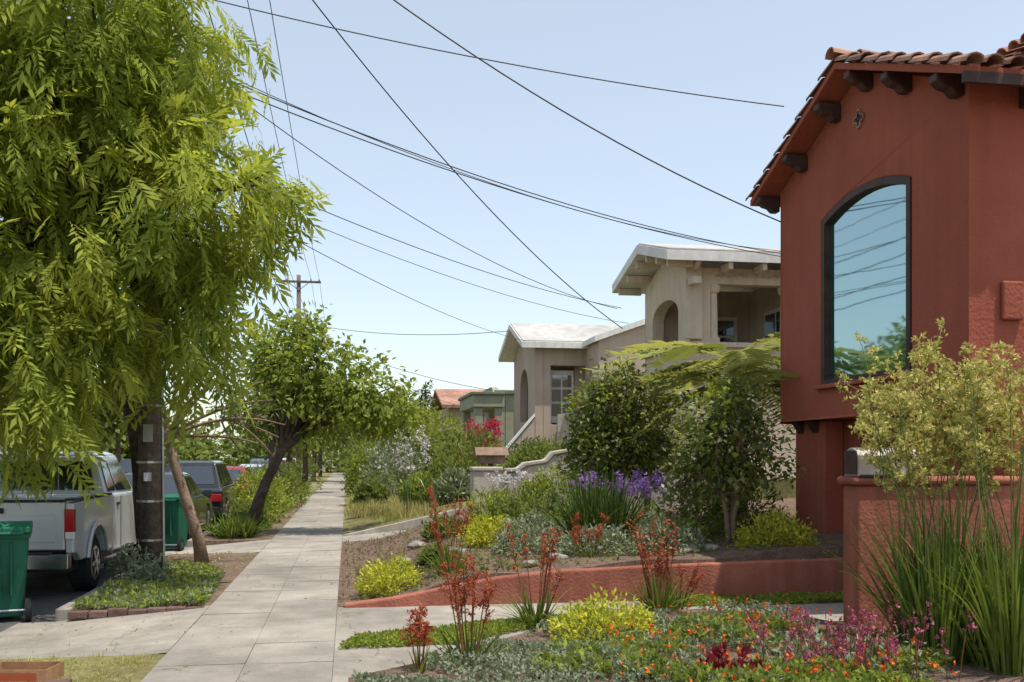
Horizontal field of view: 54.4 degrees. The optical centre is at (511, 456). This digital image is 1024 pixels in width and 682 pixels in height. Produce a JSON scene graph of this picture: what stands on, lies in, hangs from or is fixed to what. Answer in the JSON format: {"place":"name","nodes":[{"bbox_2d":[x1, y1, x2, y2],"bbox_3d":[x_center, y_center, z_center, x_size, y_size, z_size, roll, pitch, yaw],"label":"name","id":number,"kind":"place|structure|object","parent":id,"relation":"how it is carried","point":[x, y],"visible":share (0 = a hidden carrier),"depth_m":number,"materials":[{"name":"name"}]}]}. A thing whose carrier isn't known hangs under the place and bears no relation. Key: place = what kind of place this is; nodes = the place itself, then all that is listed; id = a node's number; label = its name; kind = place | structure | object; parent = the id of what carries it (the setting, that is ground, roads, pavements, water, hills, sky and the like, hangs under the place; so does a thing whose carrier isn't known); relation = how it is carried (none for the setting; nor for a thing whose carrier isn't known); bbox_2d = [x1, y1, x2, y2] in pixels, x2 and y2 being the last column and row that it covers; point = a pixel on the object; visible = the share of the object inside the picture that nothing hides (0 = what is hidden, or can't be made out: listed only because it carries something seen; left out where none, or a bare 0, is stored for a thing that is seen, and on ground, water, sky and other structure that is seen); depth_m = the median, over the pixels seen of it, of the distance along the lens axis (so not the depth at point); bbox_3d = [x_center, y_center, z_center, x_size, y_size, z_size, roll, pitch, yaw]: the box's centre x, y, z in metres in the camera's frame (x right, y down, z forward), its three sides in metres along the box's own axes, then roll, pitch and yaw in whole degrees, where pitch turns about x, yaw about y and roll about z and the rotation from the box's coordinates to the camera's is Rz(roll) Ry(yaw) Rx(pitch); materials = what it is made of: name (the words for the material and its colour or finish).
{"place":"outdoors","nodes":[
{"label":"outdoors","id":0,"kind":"place"},
{"bbox_2d":[0,484,319,658],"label":"driveway apron","id":1,"kind":"object","parent":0,"point":[101,635],"visible":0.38,"depth_m":9.97,"materials":[{"name":"concrete"}]},
{"bbox_2d":[68,606,204,618],"bbox_3d":[-4.189,1.747,11.137,1.448,0.106,0.121,0,0,-9],"label":"brick edging","id":2,"kind":"object","parent":1,"relation":"on","point":[96,614],"visible":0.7,"depth_m":11.07,"materials":[{"name":"brown brick"}]},
{"bbox_2d":[0,469,332,681],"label":"planting strip","id":3,"kind":"object","parent":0,"point":[229,578],"visible":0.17,"depth_m":12.00,"materials":[{"name":"brown soil"}]},
{"bbox_2d":[0,661,63,681],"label":"wooden planter box","id":4,"kind":"object","parent":3,"relation":"on","point":[23,671],"visible":0.97,"depth_m":7.59,"materials":[{"name":"brown wood"}]},
{"bbox_2d":[97,541,175,580],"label":"kerb shrub","id":5,"kind":"object","parent":3,"relation":"on","point":[131,570],"visible":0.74,"depth_m":13.30,"materials":[{"name":"green plant"}]},
{"bbox_2d":[72,559,222,608],"bbox_3d":[-4.526,1.637,13.222,1.483,0.245,4.273,0,0,-9],"label":"iceplant groundcover","id":6,"kind":"object","parent":3,"relation":"on","point":[191,567],"visible":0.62,"depth_m":12.06,"materials":[{"name":"green plant"}]},
{"bbox_2d":[136,2,164,569],"bbox_3d":[-5.144,-4.150,14.149,2.500,11.900,0.372,0,0,-9],"label":"utility pole","id":7,"kind":"object","parent":3,"relation":"on","point":[150,500],"visible":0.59,"depth_m":14.02,"materials":[{"name":"brown wood"}]},
{"bbox_2d":[167,0,783,404],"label":"overhead wires","id":8,"kind":"object","parent":7,"relation":"attached to","point":[386,143],"visible":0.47,"depth_m":17.47,"materials":[{"name":"black rubber"}]},
{"bbox_2d":[0,0,332,545],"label":"pistache tree","id":9,"kind":"object","parent":3,"relation":"on","point":[106,107],"visible":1,"depth_m":11.62,"materials":[{"name":"green plant"}]},
{"bbox_2d":[164,322,292,562],"bbox_3d":[-5.024,-0.279,15.900,2.816,4.100,1.376,0,0,8],"label":"street tree","id":10,"kind":"object","parent":3,"relation":"on","point":[199,543],"visible":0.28,"depth_m":15.91,"materials":[{"name":"brown plant"}]},
{"bbox_2d":[202,508,273,537],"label":"agapanthus leaves","id":11,"kind":"object","parent":3,"relation":"on","point":[234,526],"visible":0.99,"depth_m":20.87,"materials":[{"name":"green plant"}]},
{"bbox_2d":[225,462,291,522],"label":"kerb bush","id":12,"kind":"object","parent":3,"relation":"on","point":[269,495],"visible":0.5,"depth_m":25.65,"materials":[{"name":"green plant"}]},
{"bbox_2d":[236,301,426,525],"bbox_3d":[-4.007,-0.856,22.013,4.222,5.314,2.979,0,0,-9],"label":"leaning street tree","id":13,"kind":"object","parent":3,"relation":"on","point":[348,405],"visible":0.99,"depth_m":21.73,"materials":[{"name":"green plant"}]},
{"bbox_2d":[0,461,332,631],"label":"road","id":14,"kind":"structure","parent":0,"point":[49,593],"depth_m":13.51,"materials":[{"name":"grey asphalt"}]},
{"bbox_2d":[0,520,32,621],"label":"wheelie bin","id":15,"kind":"object","parent":14,"relation":"on","point":[15,536],"visible":1,"depth_m":11.06,"materials":[{"name":"green plastic"}]},
{"bbox_2d":[0,451,136,590],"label":"pickup truck","id":16,"kind":"object","parent":14,"relation":"on","point":[74,537],"visible":0.69,"depth_m":13.52,"materials":[{"name":"silver metal"}]},
{"bbox_2d":[125,472,212,539],"bbox_3d":[-8.059,1.105,22.814,2.120,1.490,4.560,0,0,-9],"label":"dark grey car","id":17,"kind":"object","parent":14,"relation":"on","point":[202,504],"visible":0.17,"depth_m":22.75,"materials":[{"name":"paint"}]},
{"bbox_2d":[165,494,192,550],"bbox_3d":[-6.715,1.290,19.536,0.652,1.120,0.807,0,0,1],"label":"wheelie bin","id":18,"kind":"object","parent":14,"relation":"on","point":[176,527],"visible":0.45,"depth_m":19.29,"materials":[{"name":"green plastic"}]},
{"bbox_2d":[165,461,239,521],"bbox_3d":[-9.106,0.990,29.179,2.120,1.720,4.660,0,0,-9],"label":"black car","id":19,"kind":"object","parent":14,"relation":"on","point":[214,476],"visible":0.15,"depth_m":27.31,"materials":[{"name":"paint"}]},
{"bbox_2d":[149,458,334,654],"bbox_3d":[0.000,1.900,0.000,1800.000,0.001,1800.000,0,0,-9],"label":"ground","id":20,"kind":"structure","parent":0,"point":[253,552],"depth_m":11.01,"materials":[{"name":"brown soil"}]},
{"bbox_2d":[84,379,129,462],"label":"street tree","id":21,"kind":"object","parent":20,"relation":"on","point":[115,420],"visible":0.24,"depth_m":54.68,"materials":[{"name":"green plant"}]},
{"bbox_2d":[60,409,357,473],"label":"distant trees","id":22,"kind":"object","parent":20,"relation":"on","point":[195,449],"visible":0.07,"depth_m":107.07,"materials":[{"name":"green plant"}]},
{"bbox_2d":[209,323,327,505],"bbox_3d":[-7.380,-1.084,30.673,3.842,5.979,3.917,0,0,-9],"label":"street tree","id":23,"kind":"object","parent":20,"relation":"on","point":[270,441],"visible":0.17,"depth_m":30.16,"materials":[{"name":"green plant"}]},
{"bbox_2d":[342,507,630,541],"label":"walkway","id":24,"kind":"structure","parent":20,"relation":"on","point":[356,538],"depth_m":20.54,"materials":[{"name":"concrete"}]},
{"bbox_2d":[469,467,502,517],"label":"concrete pillar","id":25,"kind":"structure","parent":24,"relation":"on","point":[478,480],"depth_m":20.23,"materials":[{"name":"grey paint"}]},
{"bbox_2d":[474,447,508,466],"bbox_3d":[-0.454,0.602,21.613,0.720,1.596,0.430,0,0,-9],"label":"wooden letter box","id":26,"kind":"object","parent":25,"relation":"on","point":[490,456],"visible":0.8,"depth_m":21.48,"materials":[{"name":"brown wood"}]},
{"bbox_2d":[338,498,842,606],"bbox_3d":[27.002,-0.131,20.311,60.120,4.061,8.480,0,0,-9],"label":"garden bed","id":27,"kind":"object","parent":20,"relation":"on","point":[781,552],"visible":0.23,"depth_m":12.49,"materials":[{"name":"brown soil"}]},
{"bbox_2d":[352,549,424,596],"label":"yellow green shrub","id":28,"kind":"object","parent":27,"relation":"on","point":[383,579],"visible":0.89,"depth_m":11.85,"materials":[{"name":"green plant"}]},
{"bbox_2d":[338,520,563,602],"bbox_3d":[-1.224,1.461,15.662,2.919,0.492,8.278,0,0,-9],"label":"bed groundcover","id":29,"kind":"object","parent":27,"relation":"on","point":[451,538],"visible":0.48,"depth_m":15.33,"materials":[{"name":"brown plant"}]},
{"bbox_2d":[411,485,494,574],"bbox_3d":[-0.721,0.929,12.271,1.107,1.155,1.255,0,0,-9],"label":"red kangaroo paw","id":30,"kind":"object","parent":27,"relation":"on","point":[440,550],"visible":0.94,"depth_m":12.24,"materials":[{"name":"red plant"}]},
{"bbox_2d":[456,511,516,548],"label":"yellow green shrub","id":31,"kind":"object","parent":27,"relation":"on","point":[482,529],"visible":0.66,"depth_m":14.85,"materials":[{"name":"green plant"}]},
{"bbox_2d":[464,485,525,528],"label":"green shrub","id":32,"kind":"object","parent":27,"relation":"on","point":[501,494],"visible":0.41,"depth_m":17.68,"materials":[{"name":"green plant"}]},
{"bbox_2d":[488,522,561,556],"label":"grey green shrub","id":33,"kind":"object","parent":27,"relation":"on","point":[533,543],"visible":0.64,"depth_m":13.41,"materials":[{"name":"green plant"}]},
{"bbox_2d":[487,508,566,545],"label":"grey green shrub","id":34,"kind":"object","parent":27,"relation":"on","point":[538,520],"visible":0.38,"depth_m":14.68,"materials":[{"name":"green plant"}]},
{"bbox_2d":[494,480,568,533],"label":"green shrub","id":35,"kind":"object","parent":27,"relation":"on","point":[539,502],"visible":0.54,"depth_m":16.61,"materials":[{"name":"green plant"}]},
{"bbox_2d":[524,456,601,521],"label":"green shrub","id":36,"kind":"object","parent":27,"relation":"on","point":[558,474],"visible":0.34,"depth_m":18.79,"materials":[{"name":"green plant"}]},
{"bbox_2d":[502,462,668,547],"bbox_3d":[1.165,0.665,13.955,2.690,1.245,2.328,0,0,-9],"label":"strap leaf clump","id":37,"kind":"object","parent":27,"relation":"on","point":[591,509],"visible":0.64,"depth_m":13.72,"materials":[{"name":"green plant"}]},
{"bbox_2d":[354,524,834,599],"bbox_3d":[0.845,1.366,13.596,5.952,0.701,3.546,0,0,-9],"label":"bed groundcover","id":38,"kind":"object","parent":27,"relation":"on","point":[714,538],"visible":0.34,"depth_m":12.47,"materials":[{"name":"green plant"}]},
{"bbox_2d":[547,519,642,556],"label":"grey green shrub","id":39,"kind":"object","parent":27,"relation":"on","point":[607,536],"visible":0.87,"depth_m":12.77,"materials":[{"name":"green plant"}]},
{"bbox_2d":[550,355,680,506],"bbox_3d":[1.780,-0.208,16.985,2.246,3.026,1.959,0,0,-9],"label":"evergreen shrub","id":40,"kind":"object","parent":27,"relation":"on","point":[607,446],"visible":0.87,"depth_m":16.79,"materials":[{"name":"green plant"}]},
{"bbox_2d":[574,372,701,513],"bbox_3d":[2.382,-0.222,19.222,2.668,3.051,2.042,0,0,-9],"label":"evergreen shrub","id":41,"kind":"object","parent":27,"relation":"on","point":[678,427],"visible":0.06,"depth_m":19.06,"materials":[{"name":"green plant"}]},
{"bbox_2d":[628,513,710,555],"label":"grey green shrub","id":42,"kind":"object","parent":27,"relation":"on","point":[683,537],"visible":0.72,"depth_m":12.74,"materials":[{"name":"green plant"}]},
{"bbox_2d":[642,484,730,537],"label":"green shrub","id":43,"kind":"object","parent":27,"relation":"on","point":[681,501],"visible":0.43,"depth_m":14.60,"materials":[{"name":"green plant"}]},
{"bbox_2d":[583,332,794,514],"bbox_3d":[3.605,-0.285,16.885,4.860,3.374,5.225,0,0,-9],"label":"tree fern","id":44,"kind":"object","parent":27,"relation":"on","point":[673,349],"visible":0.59,"depth_m":15.90,"materials":[{"name":"green plant"}]},
{"bbox_2d":[621,358,799,527],"bbox_3d":[3.723,0.002,15.611,3.743,2.802,3.492,0,0,36],"label":"tree fern","id":45,"kind":"object","parent":27,"relation":"on","point":[772,375],"visible":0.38,"depth_m":15.24,"materials":[{"name":"green plant"}]},
{"bbox_2d":[659,368,806,543],"bbox_3d":[2.880,0.102,13.136,1.780,2.503,1.660,0,0,29],"label":"camellia tree","id":46,"kind":"object","parent":27,"relation":"on","point":[711,460],"visible":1,"depth_m":12.95,"materials":[{"name":"green plant"}]},
{"bbox_2d":[697,475,787,533],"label":"green shrub","id":47,"kind":"object","parent":27,"relation":"on","point":[768,497],"visible":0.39,"depth_m":14.38,"materials":[{"name":"green plant"}]},
{"bbox_2d":[727,500,819,558],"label":"yellow green shrub","id":48,"kind":"object","parent":27,"relation":"on","point":[798,538],"visible":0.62,"depth_m":12.57,"materials":[{"name":"green plant"}]},
{"bbox_2d":[141,472,345,681],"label":"sidewalk","id":49,"kind":"structure","parent":0,"point":[308,531],"depth_m":10.55,"materials":[{"name":"concrete"}]},
{"bbox_2d":[0,0,1023,457],"label":"sky","id":50,"kind":"structure","parent":0,"point":[483,123],"materials":[{"name":"blue"}]},
{"bbox_2d":[343,466,795,534],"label":"lawn","id":51,"kind":"structure","parent":0,"point":[350,525],"depth_m":22.83,"materials":[{"name":"green plant"}]},
{"bbox_2d":[343,443,393,501],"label":"garden bush","id":52,"kind":"object","parent":51,"relation":"on","point":[361,461],"visible":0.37,"depth_m":33.91,"materials":[{"name":"green plant"}]},
{"bbox_2d":[348,476,390,517],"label":"garden bush","id":53,"kind":"object","parent":51,"relation":"on","point":[365,490],"visible":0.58,"depth_m":26.50,"materials":[{"name":"green plant"}]},
{"bbox_2d":[355,434,425,498],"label":"garden bush","id":54,"kind":"object","parent":51,"relation":"on","point":[375,458],"visible":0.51,"depth_m":29.64,"materials":[{"name":"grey plant"}]},
{"bbox_2d":[333,490,452,519],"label":"tall grass","id":55,"kind":"structure","parent":51,"relation":"on","point":[397,504],"depth_m":22.85,"materials":[{"name":"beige plant"}]},
{"bbox_2d":[343,506,469,535],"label":"retaining wall","id":56,"kind":"structure","parent":51,"relation":"on","point":[412,523],"depth_m":21.33,"materials":[{"name":"grey paint"}]},
{"bbox_2d":[395,427,456,487],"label":"garden bush","id":57,"kind":"object","parent":51,"relation":"on","point":[417,447],"visible":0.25,"depth_m":30.78,"materials":[{"name":"green plant"}]},
{"bbox_2d":[392,461,469,512],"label":"upright reeds","id":58,"kind":"object","parent":51,"relation":"on","point":[406,496],"visible":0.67,"depth_m":23.04,"materials":[{"name":"green plant"}]},
{"bbox_2d":[416,408,471,476],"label":"garden bush","id":59,"kind":"object","parent":51,"relation":"on","point":[449,421],"visible":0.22,"depth_m":33.84,"materials":[{"name":"green plant"}]},
{"bbox_2d":[430,466,469,505],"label":"garden bush","id":60,"kind":"object","parent":51,"relation":"on","point":[464,487],"visible":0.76,"depth_m":24.09,"materials":[{"name":"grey plant"}]},
{"bbox_2d":[430,389,485,458],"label":"tile roof house","id":61,"kind":"structure","parent":51,"relation":"on","point":[450,396],"depth_m":68.21,"materials":[{"name":"orange paint"}]},
{"bbox_2d":[421,425,505,487],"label":"garden bush","id":62,"kind":"object","parent":51,"relation":"on","point":[455,456],"visible":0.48,"depth_m":26.90,"materials":[{"name":"green plant"}]},
{"bbox_2d":[458,387,513,446],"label":"sage green house","id":63,"kind":"structure","parent":51,"relation":"on","point":[490,402],"depth_m":50.48,"materials":[{"name":"paint"}]},
{"bbox_2d":[500,436,559,491],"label":"garden bush","id":64,"kind":"object","parent":51,"relation":"on","point":[541,451],"visible":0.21,"depth_m":24.29,"materials":[{"name":"green plant"}]},
{"bbox_2d":[501,412,581,470],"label":"stair wall","id":65,"kind":"structure","parent":51,"relation":"on","point":[528,431],"depth_m":40.83,"materials":[{"name":"beige paint"}]},
{"bbox_2d":[514,325,644,447],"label":"walls","id":66,"kind":"structure","parent":51,"relation":"on","point":[533,367],"depth_m":41.08,"materials":[{"name":"beige paint"}]},
{"bbox_2d":[551,367,584,422],"bbox_3d":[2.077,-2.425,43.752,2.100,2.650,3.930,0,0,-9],"label":"porch door","id":67,"kind":"structure","parent":66,"relation":"attached to","point":[562,385],"depth_m":41.79,"materials":[{"name":"white paint"}]},
{"bbox_2d":[498,319,644,361],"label":"roof fascia","id":68,"kind":"structure","parent":66,"relation":"on","point":[509,349],"depth_m":40.71,"materials":[{"name":"white paint"}]},
{"bbox_2d":[510,323,624,341],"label":"roofing","id":69,"kind":"object","parent":68,"relation":"on","point":[554,332],"visible":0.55,"depth_m":42.45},
{"bbox_2d":[504,389,693,513],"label":"garden wall","id":70,"kind":"structure","parent":51,"relation":"on","point":[549,458],"depth_m":21.34,"materials":[{"name":"grey paint"}]},
{"bbox_2d":[645,265,795,481],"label":"walls","id":71,"kind":"structure","parent":51,"relation":"on","point":[677,307],"depth_m":22.94,"materials":[{"name":"beige paint"}]},
{"bbox_2d":[618,256,766,295],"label":"rafter tails","id":72,"kind":"object","parent":71,"relation":"attached to","point":[650,262],"visible":0.77,"depth_m":22.90,"materials":[{"name":"beige wood"}]},
{"bbox_2d":[612,245,780,293],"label":"roof fascia","id":73,"kind":"structure","parent":71,"relation":"on","point":[738,259],"depth_m":24.07,"materials":[{"name":"white paint"}]},
{"bbox_2d":[750,288,779,342],"bbox_3d":[7.411,-2.965,24.781,2.130,2.610,2.660,0,0,-9],"label":"porch wall and window","id":74,"kind":"structure","parent":71,"relation":"attached to","point":[764,312],"depth_m":25.02,"materials":[{"name":"beige paint"}]},
{"bbox_2d":[332,600,842,681],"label":"driveway","id":75,"kind":"structure","parent":0,"point":[351,621],"depth_m":10.21,"materials":[{"name":"concrete"}]},
{"bbox_2d":[337,612,567,648],"bbox_3d":[-0.301,1.671,9.573,2.975,0.137,0.937,0,0,-29],"label":"green strip","id":76,"kind":"object","parent":75,"relation":"on","point":[388,638],"visible":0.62,"depth_m":9.34,"materials":[{"name":"green plant"}]},
{"bbox_2d":[487,523,575,628],"bbox_3d":[0.179,1.186,9.951,1.035,1.040,1.158,0,0,-9],"label":"red kangaroo paw","id":77,"kind":"object","parent":76,"relation":"on","point":[530,614],"visible":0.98,"depth_m":9.92,"materials":[{"name":"red plant"}]},
{"bbox_2d":[648,590,842,606],"bbox_3d":[2.921,1.660,11.644,2.951,0.172,0.640,0,0,-9],"label":"green strip","id":78,"kind":"object","parent":75,"relation":"on","point":[802,597],"visible":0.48,"depth_m":11.58,"materials":[{"name":"green plant"}]},
{"bbox_2d":[610,510,701,611],"bbox_3d":[1.565,1.145,10.663,1.146,1.121,1.142,0,0,-9],"label":"red kangaroo paw","id":79,"kind":"object","parent":78,"relation":"on","point":[661,598],"visible":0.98,"depth_m":10.68,"materials":[{"name":"red plant"}]},
{"bbox_2d":[652,549,704,609],"bbox_3d":[1.813,1.357,11.112,0.661,0.698,0.744,0,0,-9],"label":"red kangaroo paw","id":80,"kind":"object","parent":78,"relation":"on","point":[695,583],"visible":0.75,"depth_m":10.94,"materials":[{"name":"red plant"}]},
{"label":"front yard soil","id":81,"kind":"structure","parent":0,"visible":0},
{"bbox_2d":[344,558,842,607],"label":"red retaining wall","id":82,"kind":"structure","parent":81,"relation":"on","point":[813,576],"depth_m":11.70,"materials":[{"name":"paint"}]},
{"bbox_2d":[348,608,1023,681],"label":"foreground garden bed","id":83,"kind":"object","parent":81,"relation":"on","point":[970,672],"visible":0.19,"depth_m":7.69,"materials":[{"name":"plant"}]},
{"bbox_2d":[385,603,451,671],"bbox_3d":[-0.757,1.422,7.751,0.481,0.567,0.559,0,0,26],"label":"red kangaroo paw","id":84,"kind":"object","parent":83,"relation":"on","point":[421,633],"visible":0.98,"depth_m":7.72,"materials":[{"name":"red plant"}]},
{"bbox_2d":[429,552,519,666],"bbox_3d":[-0.337,1.236,8.003,0.934,0.939,0.729,0,0,24],"label":"red kangaroo paw","id":85,"kind":"object","parent":83,"relation":"on","point":[468,646],"visible":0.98,"depth_m":7.99,"materials":[{"name":"red plant"}]},
{"bbox_2d":[538,583,662,641],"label":"yellow green shrub","id":86,"kind":"object","parent":83,"relation":"on","point":[587,615],"visible":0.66,"depth_m":8.91,"materials":[{"name":"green plant"}]},
{"bbox_2d":[351,598,854,681],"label":"grey groundcover","id":87,"kind":"object","parent":83,"relation":"on","point":[502,662],"visible":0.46,"depth_m":7.70,"materials":[{"name":"green plant"}]},
{"bbox_2d":[531,633,675,678],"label":"green groundcover","id":88,"kind":"object","parent":83,"relation":"on","point":[594,648],"visible":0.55,"depth_m":7.57,"materials":[{"name":"green plant"}]},
{"bbox_2d":[692,641,769,672],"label":"red leaf plant","id":89,"kind":"object","parent":83,"relation":"on","point":[715,654],"visible":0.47,"depth_m":7.23,"materials":[{"name":"red plant"}]},
{"bbox_2d":[607,591,955,681],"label":"orange flowers","id":90,"kind":"object","parent":83,"relation":"on","point":[815,668],"visible":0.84,"depth_m":7.66,"materials":[{"name":"orange plant"}]},
{"bbox_2d":[629,607,953,681],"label":"green groundcover","id":91,"kind":"object","parent":83,"relation":"on","point":[804,674],"visible":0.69,"depth_m":7.36,"materials":[{"name":"green plant"}]},
{"bbox_2d":[741,593,977,681],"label":"magenta flower shrub","id":92,"kind":"object","parent":83,"relation":"on","point":[843,638],"visible":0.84,"depth_m":7.46,"materials":[{"name":"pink plant"}]},
{"bbox_2d":[819,498,1023,676],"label":"strap leaf clump","id":93,"kind":"object","parent":83,"relation":"on","point":[997,598],"visible":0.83,"depth_m":7.84,"materials":[{"name":"green plant"}]},
{"bbox_2d":[835,317,1023,666],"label":"yellow kangaroo paw","id":94,"kind":"object","parent":83,"relation":"on","point":[969,435],"visible":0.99,"depth_m":8.17,"materials":[{"name":"plant"}]},
{"bbox_2d":[780,73,1023,558],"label":"walls","id":95,"kind":"structure","parent":81,"relation":"on","point":[960,160],"depth_m":11.11,"materials":[{"name":"red paint"}]},
{"bbox_2d":[821,176,911,384],"bbox_3d":[4.382,-2.156,12.360,0.095,2.418,2.156,0,0,-9],"label":"window frame","id":96,"kind":"object","parent":95,"relation":"attached to","point":[830,216],"visible":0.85,"depth_m":12.53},
{"bbox_2d":[829,184,905,378],"bbox_3d":[4.417,-2.155,12.366,0.010,2.390,2.130,0,0,-9],"label":"window glass","id":97,"kind":"object","parent":96,"relation":"in","point":[867,264],"visible":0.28,"depth_m":12.33,"materials":[{"name":"blue glass"}]},
{"bbox_2d":[745,33,1023,200],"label":"roof tiles","id":98,"kind":"object","parent":95,"relation":"on","point":[1008,56],"visible":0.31,"depth_m":11.36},
{"bbox_2d":[750,62,1023,206],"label":"roof deck","id":99,"kind":"structure","parent":95,"relation":"on","point":[835,86],"depth_m":12.68,"materials":[{"name":"brown wood"}]},
{"bbox_2d":[756,69,1023,433],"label":"lookouts","id":100,"kind":"object","parent":95,"relation":"attached to","point":[950,85],"visible":0.9,"depth_m":12.09,"materials":[{"name":"brown wood"}]},
{"bbox_2d":[1001,281,1023,319],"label":"wall box","id":101,"kind":"object","parent":95,"relation":"attached to","point":[1012,300],"visible":1,"depth_m":10.21,"materials":[{"name":"red paint"}]},
{"bbox_2d":[837,476,1022,629],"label":"red garden wall","id":102,"kind":"structure","parent":81,"relation":"on","point":[864,498],"depth_m":9.70,"materials":[{"name":"paint"}]},
{"bbox_2d":[844,448,917,476],"bbox_3d":[3.640,0.058,9.763,0.688,0.282,0.295,0,0,-9],"label":"mailbox","id":103,"kind":"object","parent":102,"relation":"on","point":[855,465],"visible":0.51,"depth_m":9.63,"materials":[{"name":"metal"}]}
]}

